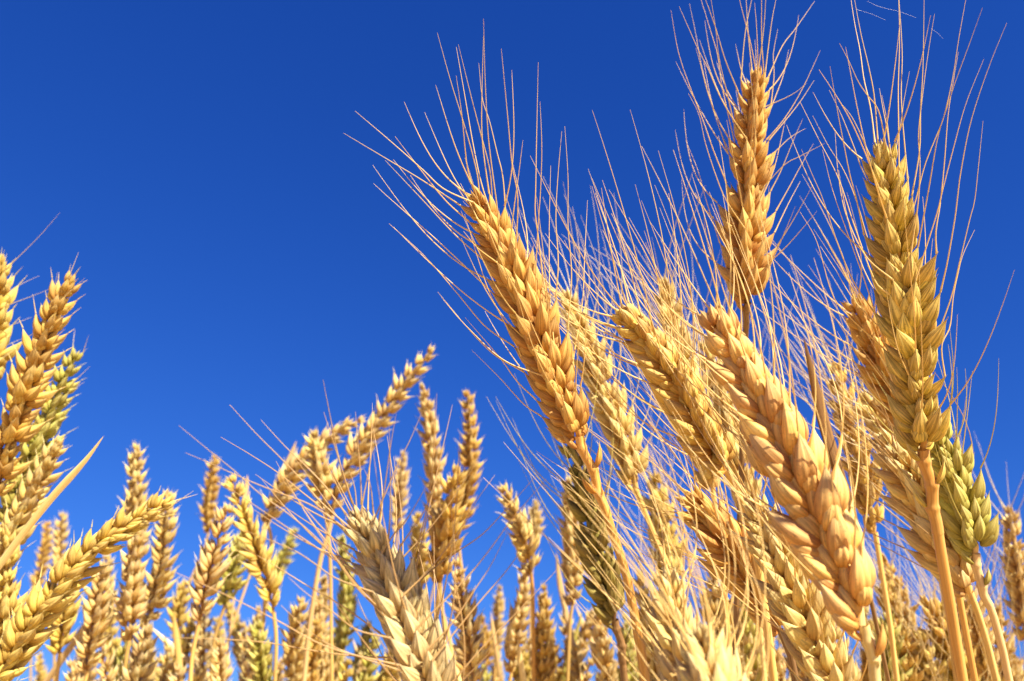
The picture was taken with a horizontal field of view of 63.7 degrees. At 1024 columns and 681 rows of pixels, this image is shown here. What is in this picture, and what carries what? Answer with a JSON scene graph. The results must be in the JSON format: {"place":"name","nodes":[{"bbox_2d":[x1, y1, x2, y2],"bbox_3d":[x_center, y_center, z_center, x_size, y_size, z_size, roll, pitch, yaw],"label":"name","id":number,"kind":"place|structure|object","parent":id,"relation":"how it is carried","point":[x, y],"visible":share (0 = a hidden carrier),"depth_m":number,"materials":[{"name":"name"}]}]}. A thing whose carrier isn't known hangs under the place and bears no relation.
{"place":"outdoors","nodes":[
{"label":"outdoors","id":0,"kind":"place"},
{"bbox_2d":[0,0,1023,680],"label":"sky","id":1,"kind":"structure","parent":0,"point":[236,247],"materials":[{"name":"blue"}]},
{"label":"ground","id":2,"kind":"structure","parent":0,"visible":0},
{"bbox_2d":[0,520,33,680],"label":"wheat plant","id":3,"kind":"object","parent":2,"relation":"on","point":[9,593],"visible":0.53,"depth_m":0.38,"materials":[{"name":"gold wicker"}]},
{"bbox_2d":[0,215,57,379],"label":"wheat plant","id":4,"kind":"object","parent":2,"relation":"on","point":[7,298],"visible":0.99,"depth_m":0.40,"materials":[{"name":"yellow plant"}]},
{"bbox_2d":[0,432,72,568],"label":"wheat plant","id":5,"kind":"object","parent":2,"relation":"on","point":[25,504],"visible":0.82,"depth_m":0.40,"materials":[{"name":"gold wicker"}]},
{"bbox_2d":[27,518,54,680],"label":"wheat plant","id":6,"kind":"object","parent":2,"relation":"on","point":[45,546],"visible":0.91,"depth_m":0.90,"materials":[{"name":"gold wicker"}]},
{"bbox_2d":[0,252,86,495],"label":"wheat plant","id":7,"kind":"object","parent":2,"relation":"on","point":[27,380],"visible":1,"depth_m":0.37,"materials":[{"name":"yellow plant"}]},
{"bbox_2d":[0,330,88,522],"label":"wheat plant","id":8,"kind":"object","parent":2,"relation":"on","point":[59,400],"visible":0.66,"depth_m":0.42,"materials":[{"name":"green plant"}]},
{"bbox_2d":[0,436,103,569],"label":"dry leaf","id":9,"kind":"object","parent":2,"relation":"on","point":[40,511],"visible":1,"depth_m":0.34,"materials":[{"name":"plant"}]},
{"bbox_2d":[45,511,69,680],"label":"wheat plant","id":10,"kind":"object","parent":2,"relation":"on","point":[61,534],"visible":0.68,"depth_m":0.75,"materials":[{"name":"yellow plant"}]},
{"bbox_2d":[43,623,84,680],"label":"dry leaf","id":11,"kind":"object","parent":2,"relation":"on","point":[68,650],"visible":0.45,"depth_m":0.60,"materials":[{"name":"beige plant"}]},
{"bbox_2d":[44,580,85,680],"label":"wheat plant","id":12,"kind":"object","parent":2,"relation":"on","point":[60,639],"visible":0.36,"depth_m":0.49,"materials":[{"name":"gold wicker"}]},
{"bbox_2d":[72,560,119,680],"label":"wheat plant","id":13,"kind":"object","parent":2,"relation":"on","point":[96,609],"visible":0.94,"depth_m":0.47,"materials":[{"name":"gold wicker"}]},
{"bbox_2d":[0,486,196,680],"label":"wheat plant","id":14,"kind":"object","parent":2,"relation":"on","point":[26,634],"visible":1,"depth_m":0.34,"materials":[{"name":"yellow plant"}]},
{"bbox_2d":[93,637,121,680],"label":"wheat plant","id":15,"kind":"object","parent":2,"relation":"on","point":[110,676],"visible":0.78,"depth_m":0.51,"materials":[{"name":"yellow plant"}]},
{"bbox_2d":[101,605,128,680],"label":"wheat plant","id":16,"kind":"object","parent":2,"relation":"on","point":[116,641],"visible":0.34,"depth_m":0.65,"materials":[{"name":"gold plant"}]},
{"bbox_2d":[106,641,131,680],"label":"wheat plant","id":17,"kind":"object","parent":2,"relation":"on","point":[120,653],"visible":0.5,"depth_m":0.56,"materials":[{"name":"yellow plant"}]},
{"bbox_2d":[109,529,151,668],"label":"wheat plant","id":18,"kind":"object","parent":2,"relation":"on","point":[129,600],"visible":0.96,"depth_m":0.47,"materials":[{"name":"gold wicker"}]},
{"bbox_2d":[116,440,151,628],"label":"wheat plant","id":19,"kind":"object","parent":2,"relation":"on","point":[135,498],"visible":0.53,"depth_m":0.57,"materials":[{"name":"gold wicker"}]},
{"bbox_2d":[117,618,160,680],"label":"wheat plant","id":20,"kind":"object","parent":2,"relation":"on","point":[140,669],"visible":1,"depth_m":0.47,"materials":[{"name":"gold wicker"}]},
{"bbox_2d":[138,489,182,656],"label":"wheat plant","id":21,"kind":"object","parent":2,"relation":"on","point":[158,587],"visible":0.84,"depth_m":0.53,"materials":[{"name":"beige plant"}]},
{"bbox_2d":[154,644,182,680],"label":"wheat plant","id":22,"kind":"object","parent":2,"relation":"on","point":[165,666],"visible":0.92,"depth_m":0.59,"materials":[{"name":"yellow plant"}]},
{"bbox_2d":[172,616,182,680],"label":"dry leaf","id":23,"kind":"object","parent":2,"relation":"on","point":[177,643],"visible":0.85,"depth_m":0.63,"materials":[{"name":"yellow plant"}]},
{"bbox_2d":[164,578,191,637],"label":"wheat plant","id":24,"kind":"object","parent":2,"relation":"on","point":[180,601],"visible":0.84,"depth_m":0.67,"materials":[{"name":"gold wicker"}]},
{"bbox_2d":[172,613,195,680],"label":"wheat plant","id":25,"kind":"object","parent":2,"relation":"on","point":[189,629],"visible":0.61,"depth_m":0.66,"materials":[{"name":"gold wicker"}]},
{"bbox_2d":[171,454,220,658],"bbox_3d":[-0.334,0.621,0.700,0.024,0.998,0.331,9,-27,-17],"label":"wheat plant","id":26,"kind":"object","parent":2,"relation":"on","point":[207,508],"visible":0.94,"depth_m":0.78,"materials":[{"name":"beige plant"}]},
{"bbox_2d":[186,599,224,680],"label":"wheat plant","id":27,"kind":"object","parent":2,"relation":"on","point":[202,656],"visible":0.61,"depth_m":0.65,"materials":[{"name":"gold wicker"}]},
{"bbox_2d":[187,501,238,680],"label":"wheat plant","id":28,"kind":"object","parent":2,"relation":"on","point":[206,572],"visible":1,"depth_m":0.45,"materials":[{"name":"beige plant"}]},
{"bbox_2d":[207,637,235,680],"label":"wheat plant","id":29,"kind":"object","parent":2,"relation":"on","point":[218,667],"visible":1,"depth_m":0.53,"materials":[{"name":"yellow plant"}]},
{"bbox_2d":[210,531,250,680],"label":"wheat plant","id":30,"kind":"object","parent":2,"relation":"on","point":[232,582],"visible":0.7,"depth_m":0.55,"materials":[{"name":"gold wicker"}]},
{"bbox_2d":[224,600,243,670],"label":"wheat plant","id":31,"kind":"object","parent":2,"relation":"on","point":[236,628],"visible":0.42,"depth_m":0.89,"materials":[{"name":"gold wicker"}]},
{"bbox_2d":[235,622,248,679],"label":"wheat plant","id":32,"kind":"object","parent":2,"relation":"on","point":[242,636],"visible":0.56,"depth_m":0.67,"materials":[{"name":"gold wicker"}]},
{"bbox_2d":[237,604,265,680],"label":"wheat plant","id":33,"kind":"object","parent":2,"relation":"on","point":[244,661],"visible":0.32,"depth_m":0.65,"materials":[{"name":"gold wicker"}]},
{"bbox_2d":[218,473,286,680],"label":"wheat plant","id":34,"kind":"object","parent":2,"relation":"on","point":[256,566],"visible":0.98,"depth_m":0.49,"materials":[{"name":"yellow plant"}]},
{"bbox_2d":[242,619,280,680],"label":"wheat plant","id":35,"kind":"object","parent":2,"relation":"on","point":[259,662],"visible":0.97,"depth_m":0.55,"materials":[{"name":"gold wicker"}]},
{"bbox_2d":[260,526,299,632],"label":"wheat plant","id":36,"kind":"object","parent":2,"relation":"on","point":[284,553],"visible":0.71,"depth_m":0.85,"materials":[{"name":"yellow plant"}]},
{"bbox_2d":[277,595,310,680],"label":"wheat plant","id":37,"kind":"object","parent":2,"relation":"on","point":[291,654],"visible":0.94,"depth_m":0.55,"materials":[{"name":"gold wicker"}]},
{"bbox_2d":[260,414,365,643],"bbox_3d":[-0.177,0.535,0.472,0.064,0.952,0.311,9,-27,-17],"label":"wheat plant","id":38,"kind":"object","parent":2,"relation":"on","point":[343,429],"visible":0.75,"depth_m":0.56,"materials":[{"name":"gold wicker"}]},
{"bbox_2d":[307,615,326,680],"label":"wheat plant","id":39,"kind":"object","parent":2,"relation":"on","point":[312,665],"visible":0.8,"depth_m":0.58,"materials":[{"name":"gold wicker"}]},
{"bbox_2d":[300,425,341,680],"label":"wheat plant","id":40,"kind":"object","parent":2,"relation":"on","point":[319,470],"visible":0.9,"depth_m":0.53,"materials":[{"name":"gold wicker"}]},
{"bbox_2d":[308,596,338,680],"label":"wheat plant","id":41,"kind":"object","parent":2,"relation":"on","point":[325,661],"visible":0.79,"depth_m":0.60,"materials":[{"name":"gold wicker"}]},
{"bbox_2d":[313,575,333,671],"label":"wheat plant","id":42,"kind":"object","parent":2,"relation":"on","point":[323,580],"visible":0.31,"depth_m":0.71,"materials":[{"name":"gold wicker"}]},
{"bbox_2d":[332,534,361,680],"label":"wheat plant","id":43,"kind":"object","parent":2,"relation":"on","point":[346,598],"visible":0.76,"depth_m":0.67,"materials":[{"name":"green plant"}]},
{"bbox_2d":[348,618,374,680],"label":"wheat plant","id":44,"kind":"object","parent":2,"relation":"on","point":[366,638],"visible":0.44,"depth_m":0.67,"materials":[{"name":"gold wicker"}]},
{"bbox_2d":[175,381,556,680],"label":"wheat plant","id":45,"kind":"object","parent":2,"relation":"on","point":[414,637],"visible":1,"depth_m":0.21,"materials":[{"name":"plant"}]},
{"bbox_2d":[351,632,384,680],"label":"wheat plant","id":46,"kind":"object","parent":2,"relation":"on","point":[366,674],"visible":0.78,"depth_m":0.59,"materials":[{"name":"yellow plant"}]},
{"bbox_2d":[302,344,437,680],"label":"wheat plant","id":47,"kind":"object","parent":2,"relation":"on","point":[393,396],"visible":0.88,"depth_m":0.53,"materials":[{"name":"yellow plant"}]},
{"bbox_2d":[389,450,412,551],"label":"wheat plant","id":48,"kind":"object","parent":2,"relation":"on","point":[402,475],"visible":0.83,"depth_m":0.75,"materials":[{"name":"gold wicker"}]},
{"bbox_2d":[406,511,430,592],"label":"wheat plant","id":49,"kind":"object","parent":2,"relation":"on","point":[416,531],"visible":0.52,"depth_m":0.65,"materials":[{"name":"gold wicker"}]},
{"bbox_2d":[413,380,446,640],"bbox_3d":[-0.038,0.532,0.494,0.024,0.978,0.312,-4,-26,7],"label":"wheat plant","id":50,"kind":"object","parent":2,"relation":"on","point":[430,428],"visible":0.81,"depth_m":0.57,"materials":[{"name":"gold wicker"}]},
{"bbox_2d":[413,463,470,618],"bbox_3d":[-0.038,0.520,0.372,0.033,0.891,0.272,0,-26,0],"label":"wheat plant","id":51,"kind":"object","parent":2,"relation":"on","point":[441,532],"visible":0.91,"depth_m":0.45,"materials":[{"name":"gold wicker"}]},
{"bbox_2d":[444,556,494,680],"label":"wheat plant","id":52,"kind":"object","parent":2,"relation":"on","point":[472,646],"visible":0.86,"depth_m":0.47,"materials":[{"name":"gold wicker"}]},
{"bbox_2d":[455,388,486,635],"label":"wheat plant","id":53,"kind":"object","parent":2,"relation":"on","point":[468,457],"visible":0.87,"depth_m":0.61,"materials":[{"name":"gold wicker"}]},
{"bbox_2d":[476,614,493,672],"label":"wheat plant","id":54,"kind":"object","parent":2,"relation":"on","point":[487,635],"visible":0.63,"depth_m":0.78,"materials":[{"name":"gold wicker"}]},
{"bbox_2d":[344,19,649,680],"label":"wheat plant","id":55,"kind":"object","parent":2,"relation":"on","point":[523,300],"visible":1,"depth_m":0.27,"materials":[{"name":"yellow plant"}]},
{"bbox_2d":[489,584,505,680],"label":"wheat plant","id":56,"kind":"object","parent":2,"relation":"on","point":[498,609],"visible":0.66,"depth_m":0.90,"materials":[{"name":"gold wicker"}]},
{"bbox_2d":[494,482,543,680],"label":"wheat plant","id":57,"kind":"object","parent":2,"relation":"on","point":[520,528],"visible":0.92,"depth_m":0.49,"materials":[{"name":"yellow plant"}]},
{"bbox_2d":[503,570,535,680],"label":"wheat plant","id":58,"kind":"object","parent":2,"relation":"on","point":[517,628],"visible":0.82,"depth_m":0.54,"materials":[{"name":"gold wicker"}]},
{"bbox_2d":[526,498,545,647],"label":"wheat plant","id":59,"kind":"object","parent":2,"relation":"on","point":[534,512],"visible":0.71,"depth_m":0.81,"materials":[{"name":"yellow plant"}]},
{"bbox_2d":[526,608,558,680],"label":"wheat plant","id":60,"kind":"object","parent":2,"relation":"on","point":[543,665],"visible":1,"depth_m":0.50,"materials":[{"name":"gold wicker"}]},
{"bbox_2d":[530,583,559,671],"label":"wheat plant","id":61,"kind":"object","parent":2,"relation":"on","point":[544,602],"visible":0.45,"depth_m":0.67,"materials":[{"name":"gold wicker"}]},
{"bbox_2d":[486,353,631,680],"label":"wheat plant","id":62,"kind":"object","parent":2,"relation":"on","point":[604,611],"visible":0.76,"depth_m":0.37,"materials":[{"name":"yellow plant"}]},
{"bbox_2d":[556,553,579,668],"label":"dry leaf","id":63,"kind":"object","parent":2,"relation":"on","point":[561,589],"visible":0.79,"depth_m":0.60,"materials":[{"name":"yellow plant"}]},
{"bbox_2d":[554,474,583,680],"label":"wheat plant","id":64,"kind":"object","parent":2,"relation":"on","point":[574,577],"visible":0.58,"depth_m":0.56,"materials":[{"name":"yellow plant"}]},
{"bbox_2d":[557,609,591,680],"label":"wheat plant","id":65,"kind":"object","parent":2,"relation":"on","point":[563,630],"visible":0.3,"depth_m":0.64,"materials":[{"name":"gold wicker"}]},
{"bbox_2d":[565,642,588,680],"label":"wheat plant","id":66,"kind":"object","parent":2,"relation":"on","point":[576,662],"visible":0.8,"depth_m":0.60,"materials":[{"name":"brown plant"}]},
{"bbox_2d":[562,607,594,664],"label":"wheat plant","id":67,"kind":"object","parent":2,"relation":"on","point":[584,632],"visible":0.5,"depth_m":0.65,"materials":[{"name":"gold wicker"}]},
{"bbox_2d":[487,177,671,573],"bbox_3d":[0.094,0.426,0.303,0.076,1.000,0.371,-15,-30,28],"label":"wheat plant","id":68,"kind":"object","parent":2,"relation":"on","point":[603,412],"visible":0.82,"depth_m":0.39,"materials":[{"name":"yellow plant"}]},
{"bbox_2d":[586,611,618,680],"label":"wheat plant","id":69,"kind":"object","parent":2,"relation":"on","point":[602,652],"visible":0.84,"depth_m":0.49,"materials":[{"name":"gold wicker"}]},
{"bbox_2d":[483,390,735,680],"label":"wheat plant","id":70,"kind":"object","parent":2,"relation":"on","point":[673,586],"visible":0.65,"depth_m":0.21,"materials":[{"name":"plant"}]},
{"bbox_2d":[469,111,777,680],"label":"wheat plant","id":71,"kind":"object","parent":2,"relation":"on","point":[664,384],"visible":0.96,"depth_m":0.27,"materials":[{"name":"yellow plant"}]},
{"bbox_2d":[612,613,638,680],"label":"wheat plant","id":72,"kind":"object","parent":2,"relation":"on","point":[630,646],"visible":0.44,"depth_m":0.61,"materials":[{"name":"gold plant"}]},
{"bbox_2d":[561,172,736,652],"bbox_3d":[0.121,0.437,0.317,0.086,0.993,0.349,-11,-28,21],"label":"wheat plant","id":73,"kind":"object","parent":2,"relation":"on","point":[709,477],"visible":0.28,"depth_m":0.41,"materials":[{"name":"yellow plant"}]},
{"bbox_2d":[594,407,706,592],"bbox_3d":[0.093,0.529,0.477,0.078,0.967,0.315,0,-26,0],"label":"wheat plant","id":74,"kind":"object","parent":2,"relation":"on","point":[663,498],"visible":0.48,"depth_m":0.56,"materials":[{"name":"gold plant"}]},
{"bbox_2d":[621,503,679,680],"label":"wheat plant","id":75,"kind":"object","parent":2,"relation":"on","point":[651,663],"visible":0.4,"depth_m":0.47,"materials":[{"name":"yellow plant"}]},
{"bbox_2d":[556,420,768,680],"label":"wheat plant","id":76,"kind":"object","parent":2,"relation":"on","point":[706,655],"visible":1,"depth_m":0.18,"materials":[{"name":"plant"}]},
{"bbox_2d":[536,383,797,680],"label":"wheat plant","id":77,"kind":"object","parent":2,"relation":"on","point":[713,542],"visible":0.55,"depth_m":0.28,"materials":[{"name":"yellow plant"}]},
{"bbox_2d":[654,546,765,680],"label":"wheat plant","id":78,"kind":"object","parent":2,"relation":"on","point":[713,606],"visible":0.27,"depth_m":0.45,"materials":[{"name":"gold wicker"}]},
{"bbox_2d":[631,257,798,680],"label":"wheat plant","id":79,"kind":"object","parent":2,"relation":"on","point":[723,413],"visible":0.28,"depth_m":0.44,"materials":[{"name":"plant"}]},
{"bbox_2d":[671,521,773,674],"bbox_3d":[0.112,0.527,0.372,0.063,0.880,0.290,0,-26,0],"label":"wheat plant","id":80,"kind":"object","parent":2,"relation":"on","point":[712,580],"visible":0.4,"depth_m":0.45,"materials":[{"name":"gold wicker"}]},
{"bbox_2d":[689,528,768,680],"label":"wheat plant","id":81,"kind":"object","parent":2,"relation":"on","point":[747,628],"visible":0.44,"depth_m":0.45,"materials":[{"name":"gold plant"}]},
{"bbox_2d":[672,560,805,680],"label":"wheat plant","id":82,"kind":"object","parent":2,"relation":"on","point":[752,674],"visible":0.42,"depth_m":0.44,"materials":[{"name":"gold wicker"}]},
{"bbox_2d":[600,136,886,680],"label":"wheat plant","id":83,"kind":"object","parent":2,"relation":"on","point":[818,527],"visible":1,"depth_m":0.22,"materials":[{"name":"plant"}]},
{"bbox_2d":[621,322,867,680],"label":"wheat plant","id":84,"kind":"object","parent":2,"relation":"on","point":[796,605],"visible":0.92,"depth_m":0.24,"materials":[{"name":"plant"}]},
{"bbox_2d":[671,0,824,654],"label":"wheat plant","id":85,"kind":"object","parent":2,"relation":"on","point":[751,161],"visible":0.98,"depth_m":0.33,"materials":[{"name":"yellow plant"}]},
{"bbox_2d":[745,630,800,680],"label":"wheat plant","id":86,"kind":"object","parent":2,"relation":"on","point":[781,672],"visible":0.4,"depth_m":0.45,"materials":[{"name":"gold plant"}]},
{"bbox_2d":[759,263,899,680],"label":"wheat plant","id":87,"kind":"object","parent":2,"relation":"on","point":[861,500],"visible":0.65,"depth_m":0.40,"materials":[{"name":"gold wicker"}]},
{"bbox_2d":[804,339,890,680],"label":"dry leaf","id":88,"kind":"object","parent":2,"relation":"on","point":[831,445],"visible":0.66,"depth_m":0.23,"materials":[{"name":"brown plant"}]},
{"bbox_2d":[701,281,999,680],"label":"wheat plant","id":89,"kind":"object","parent":2,"relation":"on","point":[908,507],"visible":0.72,"depth_m":0.31,"materials":[{"name":"gold wicker"}]},
{"bbox_2d":[758,278,967,680],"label":"wheat plant","id":90,"kind":"object","parent":2,"relation":"on","point":[869,423],"visible":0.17,"depth_m":0.36,"materials":[{"name":"gold wicker"}]},
{"bbox_2d":[751,176,978,680],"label":"wheat plant","id":91,"kind":"object","parent":2,"relation":"on","point":[859,334],"visible":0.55,"depth_m":0.33,"materials":[{"name":"yellow plant"}]},
{"bbox_2d":[872,607,914,680],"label":"wheat plant","id":92,"kind":"object","parent":2,"relation":"on","point":[899,645],"visible":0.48,"depth_m":0.45,"materials":[{"name":"gold wicker"}]},
{"bbox_2d":[865,521,932,680],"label":"wheat plant","id":93,"kind":"object","parent":2,"relation":"on","point":[877,589],"visible":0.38,"depth_m":0.47,"materials":[{"name":"gold wicker"}]},
{"bbox_2d":[858,516,940,679],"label":"wheat plant","id":94,"kind":"object","parent":2,"relation":"on","point":[889,573],"visible":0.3,"depth_m":0.49,"materials":[{"name":"gold wicker"}]},
{"bbox_2d":[787,0,1013,680],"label":"wheat plant","id":95,"kind":"object","parent":2,"relation":"on","point":[904,284],"visible":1,"depth_m":0.27,"materials":[{"name":"yellow plant"}]},
{"bbox_2d":[874,576,949,680],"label":"wheat plant","id":96,"kind":"object","parent":2,"relation":"on","point":[927,676],"visible":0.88,"depth_m":0.45,"materials":[{"name":"gold plant"}]},
{"bbox_2d":[875,564,970,680],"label":"wheat plant","id":97,"kind":"object","parent":2,"relation":"on","point":[908,663],"visible":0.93,"depth_m":0.45,"materials":[{"name":"gold wicker"}]},
{"bbox_2d":[846,325,1012,680],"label":"wheat plant","id":98,"kind":"object","parent":2,"relation":"on","point":[965,507],"visible":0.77,"depth_m":0.30,"materials":[{"name":"yellow plant"}]},
{"bbox_2d":[866,519,994,680],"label":"wheat plant","id":99,"kind":"object","parent":2,"relation":"on","point":[926,605],"visible":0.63,"depth_m":0.45,"materials":[{"name":"gold wicker"}]},
{"bbox_2d":[868,578,1009,680],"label":"wheat plant","id":100,"kind":"object","parent":2,"relation":"on","point":[919,635],"visible":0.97,"depth_m":0.45,"materials":[{"name":"gold wicker"}]},
{"bbox_2d":[888,506,1013,680],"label":"wheat plant","id":101,"kind":"object","parent":2,"relation":"on","point":[975,637],"visible":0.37,"depth_m":0.45,"materials":[{"name":"plant"}]},
{"bbox_2d":[899,527,1011,680],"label":"wheat plant","id":102,"kind":"object","parent":2,"relation":"on","point":[949,670],"visible":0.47,"depth_m":0.45,"materials":[{"name":"gold wicker"}]},
{"bbox_2d":[928,548,1023,680],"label":"wheat plant","id":103,"kind":"object","parent":2,"relation":"on","point":[1015,672],"visible":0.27,"depth_m":0.52,"materials":[{"name":"gold wicker"}]},
{"bbox_2d":[953,427,1023,640],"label":"wheat plant","id":104,"kind":"object","parent":2,"relation":"on","point":[1014,574],"visible":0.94,"depth_m":0.49,"materials":[{"name":"gold wicker"}]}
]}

